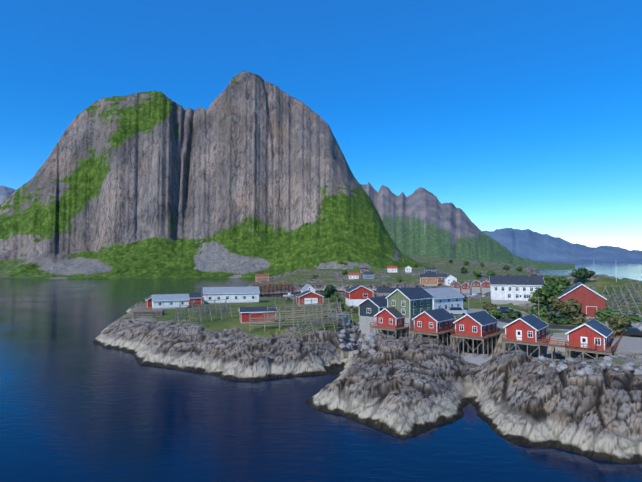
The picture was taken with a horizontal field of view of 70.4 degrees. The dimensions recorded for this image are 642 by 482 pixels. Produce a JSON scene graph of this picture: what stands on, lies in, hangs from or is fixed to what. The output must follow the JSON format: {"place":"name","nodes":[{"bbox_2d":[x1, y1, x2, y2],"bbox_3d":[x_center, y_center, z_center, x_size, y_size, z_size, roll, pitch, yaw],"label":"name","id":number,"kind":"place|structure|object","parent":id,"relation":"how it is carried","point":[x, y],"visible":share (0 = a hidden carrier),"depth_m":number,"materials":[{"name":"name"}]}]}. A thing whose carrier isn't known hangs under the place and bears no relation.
{"place":"outdoors","nodes":[
{"label":"outdoors","id":0,"kind":"place"},
{"bbox_2d":[0,186,15,203],"bbox_3d":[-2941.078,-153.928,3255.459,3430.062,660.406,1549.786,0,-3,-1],"label":"mountain terrain","id":1,"kind":"structure","parent":0,"point":[5,192],"depth_m":3204.72,"materials":[{"name":"stone"}]},
{"bbox_2d":[0,70,433,278],"bbox_3d":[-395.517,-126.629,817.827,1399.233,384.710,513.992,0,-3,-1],"label":"mountain terrain","id":2,"kind":"structure","parent":0,"point":[247,175],"depth_m":741.49,"materials":[{"name":"grey stone"}]},
{"bbox_2d":[0,263,641,481],"bbox_3d":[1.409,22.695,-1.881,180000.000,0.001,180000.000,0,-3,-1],"label":"sea water","id":3,"kind":"structure","parent":0,"point":[77,404],"depth_m":63.22,"materials":[{"name":"blue liquid"}]},
{"bbox_2d":[467,290,478,296],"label":"fishing boat","id":4,"kind":"object","parent":3,"relation":"on","point":[473,295],"visible":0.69,"depth_m":295.69,"materials":[{"name":"white"}]},
{"bbox_2d":[0,0,641,250],"label":"sky","id":5,"kind":"structure","parent":0,"point":[515,114],"materials":[{"name":"blue"}]},
{"bbox_2d":[92,257,641,463],"bbox_3d":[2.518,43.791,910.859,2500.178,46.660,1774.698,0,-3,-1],"label":"island terrain","id":6,"kind":"structure","parent":0,"point":[403,387],"depth_m":82.38,"materials":[{"name":"grey stone"}]},
{"bbox_2d":[145,295,151,307],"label":"red shed","id":7,"kind":"structure","parent":6,"relation":"on","point":[148,302],"depth_m":174.18,"materials":[{"name":"paint"}]},
{"bbox_2d":[133,309,164,317],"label":"timber crib quay","id":8,"kind":"structure","parent":6,"relation":"on","point":[144,313],"depth_m":148.00,"materials":[{"name":"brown wood"}]},
{"bbox_2d":[151,294,189,309],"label":"long building","id":9,"kind":"structure","parent":6,"relation":"on","point":[165,301],"depth_m":169.52,"materials":[{"name":"paint"}]},
{"bbox_2d":[176,292,202,304],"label":"red dark roof shed","id":10,"kind":"structure","parent":6,"relation":"on","point":[197,297],"depth_m":182.30,"materials":[{"name":"paint"}]},
{"bbox_2d":[174,302,231,323],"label":"fish rack","id":11,"kind":"object","parent":6,"relation":"on","point":[199,310],"visible":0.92,"depth_m":132.10,"materials":[{"name":"brown wood"}]},
{"bbox_2d":[178,299,227,315],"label":"fish rack","id":12,"kind":"object","parent":6,"relation":"on","point":[191,305],"visible":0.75,"depth_m":151.13,"materials":[{"name":"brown wood"}]},
{"bbox_2d":[203,286,259,303],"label":"long building","id":13,"kind":"structure","parent":6,"relation":"on","point":[238,294],"depth_m":194.02,"materials":[{"name":"paint"}]},
{"bbox_2d":[238,306,276,323],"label":"shed","id":14,"kind":"structure","parent":6,"relation":"on","point":[245,315],"depth_m":124.81,"materials":[{"name":"paint"}]},
{"bbox_2d":[255,274,268,281],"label":"house","id":15,"kind":"structure","parent":6,"relation":"on","point":[259,277],"depth_m":403.48,"materials":[{"name":"paint"}]},
{"bbox_2d":[253,284,295,294],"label":"fish rack","id":16,"kind":"object","parent":6,"relation":"on","point":[279,288],"visible":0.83,"depth_m":316.75,"materials":[{"name":"red wood"}]},
{"bbox_2d":[254,281,294,291],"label":"fish rack","id":17,"kind":"object","parent":6,"relation":"on","point":[264,286],"visible":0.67,"depth_m":317.55,"materials":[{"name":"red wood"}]},
{"bbox_2d":[249,307,337,331],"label":"fish rack","id":18,"kind":"object","parent":6,"relation":"on","point":[264,320],"visible":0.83,"depth_m":114.09,"materials":[{"name":"brown wood"}]},
{"bbox_2d":[266,301,341,323],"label":"fish rack","id":19,"kind":"object","parent":6,"relation":"on","point":[290,316],"visible":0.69,"depth_m":124.62,"materials":[{"name":"brown wood"}]},
{"bbox_2d":[273,298,338,314],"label":"fish rack","id":20,"kind":"object","parent":6,"relation":"on","point":[309,309],"visible":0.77,"depth_m":149.02,"materials":[{"name":"brown wood"}]},
{"bbox_2d":[301,284,315,292],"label":"house","id":21,"kind":"structure","parent":6,"relation":"on","point":[306,287],"depth_m":310.08,"materials":[{"name":"paint"}]},
{"bbox_2d":[295,290,323,305],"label":"red garage","id":22,"kind":"structure","parent":6,"relation":"on","point":[309,295],"depth_m":176.83,"materials":[{"name":"paint"}]},
{"bbox_2d":[293,310,354,339],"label":"fish rack","id":23,"kind":"object","parent":6,"relation":"on","point":[318,320],"visible":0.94,"depth_m":111.77,"materials":[{"name":"brown wood"}]},
{"bbox_2d":[321,285,336,297],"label":"tree","id":24,"kind":"object","parent":6,"relation":"on","point":[328,291],"visible":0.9,"depth_m":200.11,"materials":[{"name":"green plant"}]},
{"bbox_2d":[329,293,342,302],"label":"bush","id":25,"kind":"object","parent":6,"relation":"on","point":[334,297],"visible":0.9,"depth_m":178.03,"materials":[{"name":"green plant"}]},
{"bbox_2d":[328,313,349,324],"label":"shed","id":26,"kind":"structure","parent":6,"relation":"on","point":[345,320],"depth_m":118.71,"materials":[{"name":"wood"}]},
{"bbox_2d":[333,303,344,310],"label":"bush","id":27,"kind":"object","parent":6,"relation":"on","point":[342,308],"visible":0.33,"depth_m":158.56,"materials":[{"name":"green plant"}]},
{"bbox_2d":[346,306,357,312],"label":"bush","id":28,"kind":"object","parent":6,"relation":"on","point":[353,309],"visible":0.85,"depth_m":150.07,"materials":[{"name":"green plant"}]},
{"bbox_2d":[348,273,358,278],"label":"white house","id":29,"kind":"structure","parent":6,"relation":"on","point":[353,275],"depth_m":432.74,"materials":[{"name":"paint"}]},
{"bbox_2d":[345,282,373,306],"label":"house","id":30,"kind":"structure","parent":6,"relation":"on","point":[356,294],"depth_m":171.59,"materials":[{"name":"paint"}]},
{"bbox_2d":[360,268,367,272],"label":"dark house","id":31,"kind":"structure","parent":6,"relation":"on","point":[362,270],"depth_m":539.63,"materials":[{"name":"brown paint"}]},
{"bbox_2d":[363,272,374,278],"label":"blue house","id":32,"kind":"structure","parent":6,"relation":"on","point":[368,275],"depth_m":433.09,"materials":[{"name":"paint"}]},
{"bbox_2d":[357,296,386,336],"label":"dark cabin","id":33,"kind":"object","parent":6,"relation":"on","point":[369,308],"visible":0.48,"depth_m":118.96,"materials":[{"name":"grey paint"}]},
{"bbox_2d":[370,307,407,337],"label":"stilt cabin","id":34,"kind":"object","parent":6,"relation":"on","point":[390,319],"visible":0.73,"depth_m":112.37,"materials":[{"name":"red paint"}]},
{"bbox_2d":[387,266,397,272],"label":"house","id":35,"kind":"structure","parent":6,"relation":"on","point":[391,269],"depth_m":539.83,"materials":[{"name":"paint"}]},
{"bbox_2d":[376,288,426,295],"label":"harbour warehouse","id":36,"kind":"structure","parent":6,"relation":"on","point":[384,291],"depth_m":306.98,"materials":[{"name":"grey wood"}]},
{"bbox_2d":[405,266,411,272],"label":"house","id":37,"kind":"structure","parent":6,"relation":"on","point":[408,269],"depth_m":539.55,"materials":[{"name":"white paint"}]},
{"bbox_2d":[385,287,434,336],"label":"olive house","id":38,"kind":"structure","parent":6,"relation":"on","point":[409,304],"depth_m":114.74,"materials":[{"name":"paint"}]},
{"bbox_2d":[419,274,437,285],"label":"ochre house","id":39,"kind":"structure","parent":6,"relation":"on","point":[428,279],"depth_m":354.95,"materials":[{"name":"paint"}]},
{"bbox_2d":[424,267,436,273],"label":"dark blue house","id":40,"kind":"structure","parent":6,"relation":"on","point":[429,270],"depth_m":492.31,"materials":[{"name":"paint"}]},
{"bbox_2d":[408,308,455,345],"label":"stilt cabin","id":41,"kind":"object","parent":6,"relation":"on","point":[436,322],"visible":0.92,"depth_m":106.20,"materials":[{"name":"red paint"}]},
{"bbox_2d":[438,274,447,283],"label":"ochre house","id":42,"kind":"structure","parent":6,"relation":"on","point":[441,277],"depth_m":370.01,"materials":[{"name":"brown paint"}]},
{"bbox_2d":[425,287,463,309],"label":"house","id":43,"kind":"structure","parent":6,"relation":"on","point":[446,298],"depth_m":141.72,"materials":[{"name":"paint"}]},
{"bbox_2d":[444,274,456,285],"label":"white house","id":44,"kind":"structure","parent":6,"relation":"on","point":[448,279],"depth_m":351.83,"materials":[{"name":"paint"}]},
{"bbox_2d":[450,280,459,291],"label":"house","id":45,"kind":"structure","parent":6,"relation":"on","point":[454,284],"depth_m":334.52,"materials":[{"name":"brown paint"}]},
{"bbox_2d":[447,307,466,314],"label":"white van","id":46,"kind":"object","parent":6,"relation":"on","point":[455,310],"visible":0.9,"depth_m":124.96,"materials":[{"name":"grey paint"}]},
{"bbox_2d":[460,267,468,273],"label":"tree","id":47,"kind":"object","parent":6,"relation":"on","point":[463,269],"visible":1,"depth_m":478.82,"materials":[{"name":"green plant"}]},
{"bbox_2d":[460,282,470,292],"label":"house","id":48,"kind":"structure","parent":6,"relation":"on","point":[464,287],"depth_m":329.25,"materials":[{"name":"red paint"}]},
{"bbox_2d":[470,279,480,292],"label":"house","id":49,"kind":"structure","parent":6,"relation":"on","point":[475,285],"depth_m":325.82,"materials":[{"name":"brown paint"}]},
{"bbox_2d":[450,311,503,358],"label":"stilt cabin","id":50,"kind":"object","parent":6,"relation":"on","point":[480,325],"visible":0.92,"depth_m":100.05,"materials":[{"name":"red paint"}]},
{"bbox_2d":[462,353,491,364],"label":"concrete slipway","id":51,"kind":"structure","parent":6,"relation":"on","point":[478,359],"depth_m":95.27,"materials":[{"name":"grey concrete"}]},
{"bbox_2d":[473,271,481,278],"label":"bush","id":52,"kind":"object","parent":6,"relation":"on","point":[477,274],"visible":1,"depth_m":401.83,"materials":[{"name":"green plant"}]},
{"bbox_2d":[480,280,490,293],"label":"house","id":53,"kind":"structure","parent":6,"relation":"on","point":[485,286],"depth_m":321.51,"materials":[{"name":"red paint"}]},
{"bbox_2d":[483,302,496,309],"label":"bush","id":54,"kind":"object","parent":6,"relation":"on","point":[490,306],"visible":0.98,"depth_m":144.20,"materials":[{"name":"green plant"}]},
{"bbox_2d":[339,314,641,375],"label":"boulder","id":55,"kind":"object","parent":6,"relation":"on","point":[351,343],"visible":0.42,"depth_m":89.56,"materials":[{"name":"grey stone"}]},
{"bbox_2d":[486,270,494,276],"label":"bush","id":56,"kind":"object","parent":6,"relation":"on","point":[490,272],"visible":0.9,"depth_m":403.01,"materials":[{"name":"green plant"}]},
{"bbox_2d":[486,309,504,318],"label":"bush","id":57,"kind":"object","parent":6,"relation":"on","point":[495,313],"visible":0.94,"depth_m":117.62,"materials":[{"name":"green plant"}]},
{"bbox_2d":[497,307,513,312],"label":"blue car","id":58,"kind":"object","parent":6,"relation":"on","point":[502,309],"visible":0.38,"depth_m":137.19,"materials":[{"name":"blue paint"}]},
{"bbox_2d":[505,309,523,317],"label":"bush","id":59,"kind":"object","parent":6,"relation":"on","point":[513,314],"visible":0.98,"depth_m":120.03,"materials":[{"name":"green plant"}]},
{"bbox_2d":[489,273,544,304],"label":"white building","id":60,"kind":"structure","parent":6,"relation":"on","point":[516,290],"depth_m":156.08,"materials":[{"name":"paint"}]},
{"bbox_2d":[526,304,549,316],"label":"bush","id":61,"kind":"object","parent":6,"relation":"on","point":[543,310],"visible":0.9,"depth_m":122.75,"materials":[{"name":"green plant"}]},
{"bbox_2d":[528,289,549,306],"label":"tree","id":62,"kind":"object","parent":6,"relation":"on","point":[535,302],"visible":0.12,"depth_m":141.64,"materials":[{"name":"green plant"}]},
{"bbox_2d":[530,281,567,311],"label":"tree","id":63,"kind":"object","parent":6,"relation":"on","point":[543,293],"visible":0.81,"depth_m":131.64,"materials":[{"name":"green plant"}]},
{"bbox_2d":[543,275,554,285],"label":"tree","id":64,"kind":"object","parent":6,"relation":"on","point":[547,278],"visible":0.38,"depth_m":184.62,"materials":[{"name":"green plant"}]},
{"bbox_2d":[502,314,596,358],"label":"stilt cabin","id":65,"kind":"object","parent":6,"relation":"on","point":[530,329],"visible":0.77,"depth_m":92.86,"materials":[{"name":"red paint"}]},
{"bbox_2d":[547,295,559,309],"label":"tree","id":66,"kind":"object","parent":6,"relation":"on","point":[553,303],"visible":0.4,"depth_m":123.56,"materials":[{"name":"green plant"}]},
{"bbox_2d":[547,309,570,324],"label":"bush","id":67,"kind":"object","parent":6,"relation":"on","point":[558,317],"visible":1,"depth_m":109.85,"materials":[{"name":"green plant"}]},
{"bbox_2d":[553,276,571,286],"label":"tree","id":68,"kind":"object","parent":6,"relation":"on","point":[563,281],"visible":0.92,"depth_m":179.29,"materials":[{"name":"green plant"}]},
{"bbox_2d":[557,298,582,319],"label":"tree","id":69,"kind":"object","parent":6,"relation":"on","point":[572,307],"visible":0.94,"depth_m":114.53,"materials":[{"name":"green plant"}]},
{"bbox_2d":[570,313,591,324],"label":"bush","id":70,"kind":"object","parent":6,"relation":"on","point":[579,319],"visible":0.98,"depth_m":107.50,"materials":[{"name":"green plant"}]},
{"bbox_2d":[558,282,606,318],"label":"red barn","id":71,"kind":"structure","parent":6,"relation":"on","point":[591,300],"depth_m":116.28,"materials":[{"name":"paint"}]},
{"bbox_2d":[571,267,594,282],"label":"tree","id":72,"kind":"object","parent":6,"relation":"on","point":[582,273],"visible":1,"depth_m":187.13,"materials":[{"name":"green plant"}]},
{"bbox_2d":[565,318,622,358],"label":"stilt cabin","id":73,"kind":"object","parent":6,"relation":"on","point":[592,331],"visible":0.77,"depth_m":84.85,"materials":[{"name":"red paint"}]},
{"bbox_2d":[589,315,605,323],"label":"bush","id":74,"kind":"object","parent":6,"relation":"on","point":[600,319],"visible":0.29,"depth_m":104.19,"materials":[{"name":"green plant"}]},
{"bbox_2d":[595,308,621,320],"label":"bush","id":75,"kind":"object","parent":6,"relation":"on","point":[605,313],"visible":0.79,"depth_m":106.52,"materials":[{"name":"green plant"}]},
{"bbox_2d":[606,315,631,327],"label":"bush","id":76,"kind":"object","parent":6,"relation":"on","point":[623,321],"visible":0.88,"depth_m":99.85,"materials":[{"name":"green plant"}]},
{"bbox_2d":[610,324,627,335],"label":"bush","id":77,"kind":"object","parent":6,"relation":"on","point":[617,329],"visible":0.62,"depth_m":95.20,"materials":[{"name":"green plant"}]},
{"bbox_2d":[602,282,641,305],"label":"fish rack","id":78,"kind":"object","parent":6,"relation":"on","point":[617,291],"visible":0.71,"depth_m":147.48,"materials":[{"name":"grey wood"}]},
{"bbox_2d":[603,290,641,313],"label":"fish rack","id":79,"kind":"object","parent":6,"relation":"on","point":[624,299],"visible":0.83,"depth_m":124.39,"materials":[{"name":"grey wood"}]},
{"bbox_2d":[621,327,641,335],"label":"dark car","id":80,"kind":"object","parent":6,"relation":"on","point":[632,331],"visible":0.83,"depth_m":93.20,"materials":[{"name":"grey paint"}]},
{"bbox_2d":[622,311,641,323],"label":"bush","id":81,"kind":"object","parent":6,"relation":"on","point":[636,318],"visible":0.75,"depth_m":104.68,"materials":[{"name":"green plant"}]},
{"bbox_2d":[359,182,574,269],"bbox_3d":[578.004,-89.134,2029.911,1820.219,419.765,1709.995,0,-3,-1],"label":"mountain terrain","id":82,"kind":"structure","parent":0,"point":[421,222],"depth_m":1727.30,"materials":[{"name":"grey stone"}]},
{"bbox_2d":[482,228,641,262],"bbox_3d":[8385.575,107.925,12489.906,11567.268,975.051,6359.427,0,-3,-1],"label":"distant mountains","id":83,"kind":"structure","parent":0,"point":[531,245],"depth_m":11297.90,"materials":[{"name":"blue stone"}]}
]}

